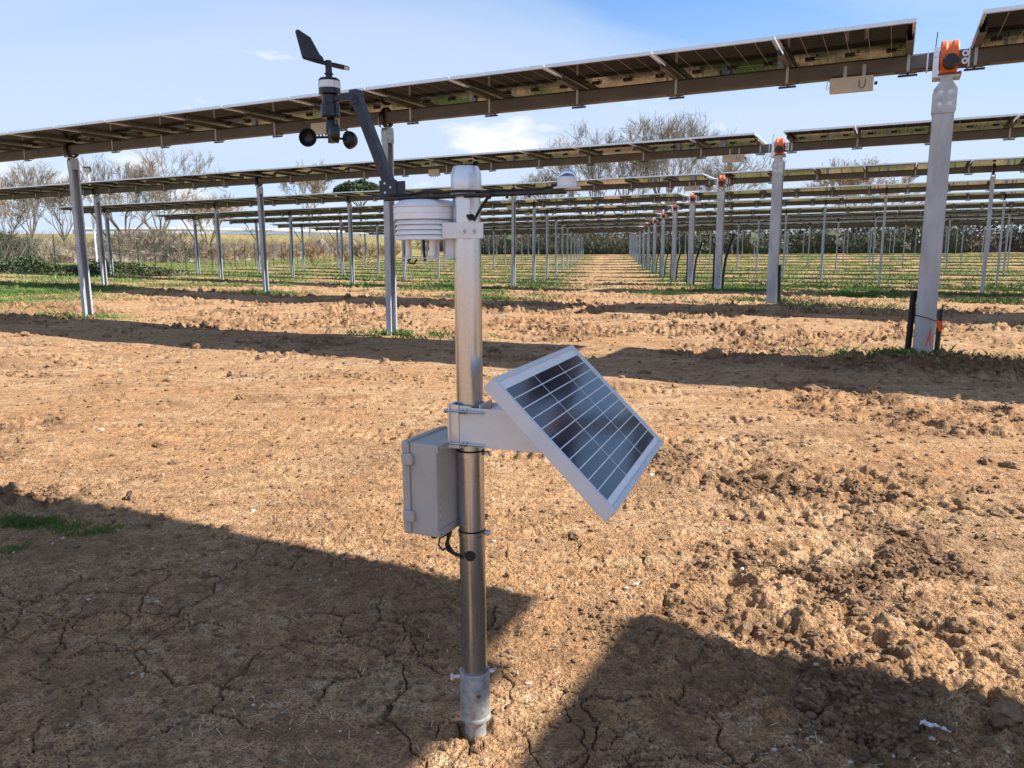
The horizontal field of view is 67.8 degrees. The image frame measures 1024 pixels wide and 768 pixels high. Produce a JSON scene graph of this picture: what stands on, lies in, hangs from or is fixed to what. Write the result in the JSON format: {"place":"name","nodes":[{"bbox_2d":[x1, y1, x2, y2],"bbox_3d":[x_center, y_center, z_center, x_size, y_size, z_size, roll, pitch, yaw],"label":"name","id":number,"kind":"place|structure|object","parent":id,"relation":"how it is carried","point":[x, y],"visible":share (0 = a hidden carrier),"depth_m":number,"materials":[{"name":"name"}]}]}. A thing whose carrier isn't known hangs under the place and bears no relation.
{"place":"outdoors","nodes":[
{"label":"outdoors","id":0,"kind":"place"},
{"bbox_2d":[207,228,642,238],"bbox_3d":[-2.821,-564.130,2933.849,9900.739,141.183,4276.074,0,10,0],"label":"hills","id":1,"kind":"structure","parent":0,"point":[280,233],"depth_m":3739.74,"materials":[{"name":"green plant"}]},
{"bbox_2d":[0,234,1023,767],"bbox_3d":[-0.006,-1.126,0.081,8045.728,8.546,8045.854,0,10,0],"label":"ground","id":2,"kind":"structure","parent":0,"point":[84,574],"depth_m":3.21,"materials":[{"name":"soil"}]},
{"bbox_2d":[0,182,44,237],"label":"bare tree","id":3,"kind":"object","parent":2,"relation":"on","point":[4,216],"visible":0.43,"depth_m":86.91,"materials":[{"name":"brown plant"}]},
{"bbox_2d":[0,160,64,239],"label":"bare tree","id":4,"kind":"object","parent":2,"relation":"on","point":[17,178],"visible":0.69,"depth_m":81.09,"materials":[{"name":"brown plant"}]},
{"bbox_2d":[0,229,64,261],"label":"shrub","id":5,"kind":"object","parent":2,"relation":"on","point":[14,244],"visible":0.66,"depth_m":69.81,"materials":[{"name":"brown plant"}]},
{"bbox_2d":[0,256,97,272],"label":"weeds","id":6,"kind":"object","parent":2,"relation":"on","point":[38,265],"visible":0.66,"depth_m":38.75,"materials":[{"name":"green plant"}]},
{"bbox_2d":[12,177,86,245],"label":"bare tree","id":7,"kind":"object","parent":2,"relation":"on","point":[68,198],"visible":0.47,"depth_m":85.13,"materials":[{"name":"brown plant"}]},
{"bbox_2d":[0,511,127,553],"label":"grass","id":8,"kind":"structure","parent":2,"relation":"on","point":[48,521],"depth_m":3.27,"materials":[{"name":"green plant"}]},
{"bbox_2d":[83,166,97,261],"bbox_3d":[-22.443,-8.656,41.031,0.600,5.898,0.264,0,10,0],"label":"floodlight pole","id":9,"kind":"object","parent":2,"relation":"on","point":[87,169],"visible":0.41,"depth_m":40.88,"materials":[{"name":"white metal"}]},
{"bbox_2d":[46,260,188,276],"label":"weeds","id":10,"kind":"object","parent":2,"relation":"on","point":[122,268],"visible":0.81,"depth_m":36.93,"materials":[{"name":"green plant"}]},
{"bbox_2d":[61,152,183,232],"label":"bare tree","id":11,"kind":"object","parent":2,"relation":"on","point":[103,177],"visible":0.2,"depth_m":92.79,"materials":[{"name":"brown plant"}]},
{"bbox_2d":[87,226,213,262],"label":"thicket","id":12,"kind":"object","parent":2,"relation":"on","point":[139,237],"visible":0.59,"depth_m":85.30,"materials":[{"name":"green plant"}]},
{"bbox_2d":[101,148,227,237],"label":"bare tree","id":13,"kind":"object","parent":2,"relation":"on","point":[140,174],"visible":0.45,"depth_m":88.50,"materials":[{"name":"brown plant"}]},
{"bbox_2d":[0,233,380,268],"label":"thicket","id":14,"kind":"object","parent":2,"relation":"on","point":[184,244],"visible":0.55,"depth_m":57.81,"materials":[{"name":"green plant"}]},
{"bbox_2d":[8,228,375,262],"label":"thicket","id":15,"kind":"object","parent":2,"relation":"on","point":[161,257],"visible":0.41,"depth_m":86.04,"materials":[{"name":"beige plant"}]},
{"bbox_2d":[175,191,244,244],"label":"bare tree","id":16,"kind":"object","parent":2,"relation":"on","point":[220,209],"visible":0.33,"depth_m":101.91,"materials":[{"name":"brown plant"}]},
{"bbox_2d":[72,228,383,235],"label":"guard rail","id":17,"kind":"object","parent":2,"relation":"on","point":[234,229],"visible":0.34,"depth_m":149.89,"materials":[{"name":"metal"}]},
{"bbox_2d":[69,241,401,264],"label":"thicket","id":18,"kind":"object","parent":2,"relation":"on","point":[310,252],"visible":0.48,"depth_m":81.80,"materials":[{"name":"green plant"}]},
{"bbox_2d":[278,159,335,235],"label":"bare tree","id":19,"kind":"object","parent":2,"relation":"on","point":[316,187],"visible":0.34,"depth_m":144.52,"materials":[{"name":"brown plant"}]},
{"bbox_2d":[333,179,378,235],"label":"umbrella pine","id":20,"kind":"object","parent":2,"relation":"on","point":[357,185],"visible":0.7,"depth_m":190.34,"materials":[{"name":"green plant"}]},
{"bbox_2d":[450,165,496,741],"bbox_3d":[-0.097,0.251,1.754,0.100,1.454,0.087,4,11,26],"label":"mast","id":21,"kind":"object","parent":2,"relation":"on","point":[474,677],"visible":0.91,"depth_m":1.73,"materials":[{"name":"metal"}]},
{"bbox_2d":[401,426,458,538],"bbox_3d":[-0.168,0.230,1.766,0.099,0.233,0.176,4,11,26],"label":"enclosure","id":22,"kind":"object","parent":21,"relation":"attached to","point":[429,460],"visible":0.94,"depth_m":1.70,"materials":[{"name":"plastic"}]},
{"bbox_2d":[438,531,463,558],"bbox_3d":[-0.138,0.263,1.746,0.069,0.277,0.033,4,11,26],"label":"power cable","id":23,"kind":"object","parent":22,"relation":"attached to","point":[448,548],"visible":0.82,"depth_m":1.76,"materials":[{"name":"rubber"}]},
{"bbox_2d":[403,222,482,258],"bbox_3d":[-0.141,-0.314,1.673,0.205,0.076,0.070,4,11,26],"label":"shield bracket","id":24,"kind":"object","parent":21,"relation":"attached to","point":[451,231],"visible":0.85,"depth_m":1.63,"materials":[{"name":"white metal"}]},
{"bbox_2d":[393,199,452,264],"bbox_3d":[-0.191,-0.338,1.703,0.145,0.142,0.145,4,11,26],"label":"radiation shield","id":25,"kind":"object","parent":24,"relation":"on","point":[423,220],"visible":0.79,"depth_m":1.64,"materials":[{"name":"white plastic"}]},
{"bbox_2d":[380,189,566,200],"bbox_3d":[-0.079,-0.398,1.631,0.440,0.014,0.081,4,11,26],"label":"crossbar","id":26,"kind":"object","parent":21,"relation":"attached to","point":[507,194],"visible":0.89,"depth_m":1.59,"materials":[{"name":"black metal"}]},
{"bbox_2d":[295,30,405,197],"bbox_3d":[-0.359,-0.605,1.742,0.271,0.358,0.146,1,10,9],"label":"wind sensor","id":27,"kind":"object","parent":26,"relation":"attached to","point":[329,87],"visible":0.98,"depth_m":1.71,"materials":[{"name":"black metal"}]},
{"bbox_2d":[388,190,493,196],"bbox_3d":[-0.157,-0.407,1.630,0.271,0.017,0.012,5,11,28],"label":"sensor cable","id":28,"kind":"object","parent":26,"relation":"on","point":[445,192],"visible":1,"depth_m":1.62,"materials":[{"name":"rubber"}]},
{"bbox_2d":[466,193,493,220],"bbox_3d":[-0.067,-0.369,1.591,0.074,0.058,0.012,7,12,35],"label":"sensor cable","id":29,"kind":"object","parent":26,"relation":"attached to","point":[468,216],"visible":1,"depth_m":1.58,"materials":[{"name":"rubber"}]},
{"bbox_2d":[484,185,556,191],"bbox_3d":[0.007,-0.395,1.551,0.186,0.011,0.009,4,11,26],"label":"sensor cable","id":30,"kind":"object","parent":26,"relation":"on","point":[507,190],"visible":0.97,"depth_m":1.55,"materials":[{"name":"rubber"}]},
{"bbox_2d":[553,168,580,189],"bbox_3d":[0.108,-0.405,1.501,0.055,0.039,0.055,4,11,26],"label":"pyranometer","id":31,"kind":"object","parent":26,"relation":"attached to","point":[566,179],"visible":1,"depth_m":1.49,"materials":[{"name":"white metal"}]},
{"bbox_2d":[443,399,541,452],"bbox_3d":[0.007,0.095,1.692,0.304,0.104,0.104,3,10,20],"label":"panel bracket","id":32,"kind":"object","parent":21,"relation":"attached to","point":[489,424],"visible":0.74,"depth_m":1.68,"materials":[{"name":"white metal"}]},
{"bbox_2d":[483,345,663,521],"bbox_3d":[0.168,0.082,1.751,0.352,0.037,0.584,47,21,7],"label":"solar panel","id":33,"kind":"object","parent":32,"relation":"attached to","point":[584,427],"visible":1,"depth_m":1.65,"materials":[{"name":"black glass"}]},
{"bbox_2d":[0,302,1017,766],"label":"pebbles","id":34,"kind":"object","parent":2,"relation":"on","point":[544,570],"visible":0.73,"depth_m":2.92,"materials":[{"name":"beige stone"}]},
{"bbox_2d":[0,341,1022,767],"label":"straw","id":35,"kind":"object","parent":2,"relation":"on","point":[460,649],"visible":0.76,"depth_m":1.99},
{"bbox_2d":[0,4,1023,353],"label":"solar tracker","id":36,"kind":"object","parent":2,"relation":"on","point":[850,60],"visible":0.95,"depth_m":9.24,"materials":[{"name":"grey metal"}]},
{"bbox_2d":[0,300,1023,767],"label":"soil crumbs","id":37,"kind":"object","parent":2,"relation":"on","point":[670,710],"visible":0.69,"depth_m":2.67,"materials":[{"name":"brown soil"}]},
{"bbox_2d":[0,113,1023,303],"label":"solar tracker","id":38,"kind":"object","parent":2,"relation":"on","point":[729,148],"visible":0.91,"depth_m":17.20,"materials":[{"name":"grey metal"}]},
{"bbox_2d":[0,281,1023,363],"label":"grass","id":39,"kind":"structure","parent":2,"relation":"on","point":[872,292],"depth_m":20.82,"materials":[{"name":"green plant"}]},
{"bbox_2d":[0,253,1023,290],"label":"grass","id":40,"kind":"structure","parent":2,"relation":"on","point":[232,273],"depth_m":44.25,"materials":[{"name":"green plant"}]},
{"bbox_2d":[0,306,1023,730],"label":"soil clods","id":41,"kind":"object","parent":2,"relation":"on","point":[1004,714],"visible":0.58,"depth_m":3.34,"materials":[{"name":"brown soil"}]},
{"bbox_2d":[0,354,1023,759],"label":"soil crumbs","id":42,"kind":"object","parent":2,"relation":"on","point":[828,714],"visible":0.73,"depth_m":2.33,"materials":[{"name":"brown soil"}]},
{"bbox_2d":[5,280,1023,405],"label":"soil clods","id":43,"kind":"object","parent":2,"relation":"on","point":[532,357],"visible":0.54,"depth_m":10.24,"materials":[{"name":"brown soil"}]},
{"bbox_2d":[52,156,1023,292],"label":"solar tracker","id":44,"kind":"object","parent":2,"relation":"on","point":[691,182],"visible":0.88,"depth_m":24.14,"materials":[{"name":"grey metal"}]},
{"bbox_2d":[507,171,578,236],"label":"bare tree","id":45,"kind":"object","parent":2,"relation":"on","point":[544,196],"visible":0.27,"depth_m":159.27,"materials":[{"name":"brown plant"}]},
{"bbox_2d":[151,178,1023,285],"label":"solar tracker","id":46,"kind":"object","parent":2,"relation":"on","point":[798,192],"visible":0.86,"depth_m":31.87,"materials":[{"name":"grey metal"}]},
{"bbox_2d":[533,119,666,236],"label":"bare tree","id":47,"kind":"object","parent":2,"relation":"on","point":[584,165],"visible":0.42,"depth_m":142.57,"materials":[{"name":"brown plant"}]},
{"bbox_2d":[219,190,1023,283],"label":"solar tracker","id":48,"kind":"object","parent":2,"relation":"on","point":[825,201],"visible":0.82,"depth_m":39.36,"materials":[{"name":"grey metal"}]},
{"bbox_2d":[576,133,670,235],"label":"bare tree","id":49,"kind":"object","parent":2,"relation":"on","point":[624,164],"visible":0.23,"depth_m":150.79,"materials":[{"name":"brown plant"}]},
{"bbox_2d":[269,201,1023,277],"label":"solar tracker","id":50,"kind":"object","parent":2,"relation":"on","point":[846,209],"visible":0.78,"depth_m":47.00,"materials":[{"name":"grey metal"}]},
{"bbox_2d":[308,207,1023,274],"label":"solar tracker","id":51,"kind":"object","parent":2,"relation":"on","point":[655,221],"visible":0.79,"depth_m":52.56,"materials":[{"name":"grey metal"}]},
{"bbox_2d":[496,228,848,254],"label":"solar tracker","id":52,"kind":"object","parent":2,"relation":"on","point":[668,231],"visible":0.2,"depth_m":109.42,"materials":[{"name":"grey metal"}]},
{"bbox_2d":[619,108,736,212],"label":"bare tree","id":53,"kind":"object","parent":2,"relation":"on","point":[666,132],"visible":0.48,"depth_m":139.73,"materials":[{"name":"brown plant"}]},
{"bbox_2d":[488,227,870,256],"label":"solar tracker","id":54,"kind":"object","parent":2,"relation":"on","point":[685,243],"visible":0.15,"depth_m":99.22,"materials":[{"name":"grey metal"}]},
{"bbox_2d":[342,213,1023,270],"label":"solar tracker","id":55,"kind":"object","parent":2,"relation":"on","point":[838,219],"visible":0.69,"depth_m":59.94,"materials":[{"name":"grey metal"}]},
{"bbox_2d":[421,224,952,261],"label":"solar tracker","id":56,"kind":"object","parent":2,"relation":"on","point":[636,253],"visible":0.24,"depth_m":83.79,"materials":[{"name":"grey metal"}]},
{"bbox_2d":[365,217,1023,267],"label":"solar tracker","id":57,"kind":"object","parent":2,"relation":"on","point":[643,228],"visible":0.59,"depth_m":66.30,"materials":[{"name":"grey metal"}]},
{"bbox_2d":[395,221,994,264],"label":"solar tracker","id":58,"kind":"object","parent":2,"relation":"on","point":[640,254],"visible":0.47,"depth_m":73.78,"materials":[{"name":"grey metal"}]},
{"bbox_2d":[511,226,918,258],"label":"solar tracker","id":59,"kind":"object","parent":2,"relation":"on","point":[714,230],"visible":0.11,"depth_m":93.82,"materials":[{"name":"grey metal"}]},
{"bbox_2d":[413,214,1023,253],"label":"hedgerow","id":60,"kind":"object","parent":2,"relation":"on","point":[1017,244],"visible":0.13,"depth_m":101.61,"materials":[{"name":"green plant"}]},
{"bbox_2d":[679,153,785,230],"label":"bare tree","id":61,"kind":"object","parent":2,"relation":"on","point":[708,170],"visible":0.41,"depth_m":144.40,"materials":[{"name":"brown plant"}]},
{"bbox_2d":[481,221,995,254],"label":"hedgerow","id":62,"kind":"object","parent":2,"relation":"on","point":[610,245],"visible":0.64,"depth_m":105.67,"materials":[{"name":"green plant"}]},
{"bbox_2d":[803,156,923,228],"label":"bare tree","id":63,"kind":"object","parent":2,"relation":"on","point":[857,181],"visible":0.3,"depth_m":123.97,"materials":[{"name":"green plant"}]},
{"bbox_2d":[872,225,974,253],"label":"solar tracker","id":64,"kind":"object","parent":2,"relation":"on","point":[922,226],"visible":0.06,"depth_m":92.53,"materials":[{"name":"grey metal"}]},
{"bbox_2d":[919,720,950,732],"bbox_3d":[1.025,0.831,1.847,0.071,0.014,0.024,8,13,39],"label":"plastic scrap","id":65,"kind":"object","parent":2,"relation":"on","point":[926,723],"visible":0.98,"depth_m":1.85,"materials":[{"name":"white plastic"}]},
{"bbox_2d":[914,224,1023,255],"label":"solar tracker","id":66,"kind":"object","parent":2,"relation":"on","point":[971,225],"visible":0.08,"depth_m":84.19,"materials":[{"name":"grey metal"}]},
{"bbox_2d":[944,224,1021,258],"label":"solar tracker","id":67,"kind":"object","parent":2,"relation":"on","point":[946,237],"visible":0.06,"depth_m":79.22,"materials":[{"name":"grey metal"}]},
{"bbox_2d":[956,222,1023,260],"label":"solar tracker","id":68,"kind":"object","parent":2,"relation":"on","point":[996,223],"visible":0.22,"depth_m":71.47,"materials":[{"name":"grey metal"}]},
{"bbox_2d":[998,221,1023,222],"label":"solar tracker","id":69,"kind":"object","parent":2,"relation":"on","point":[1012,222],"visible":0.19,"depth_m":64.02,"materials":[{"name":"black metal"}]},
{"bbox_2d":[0,0,1023,238],"label":"sky","id":70,"kind":"structure","parent":0,"point":[63,62],"materials":[{"name":"blue"}]}
]}

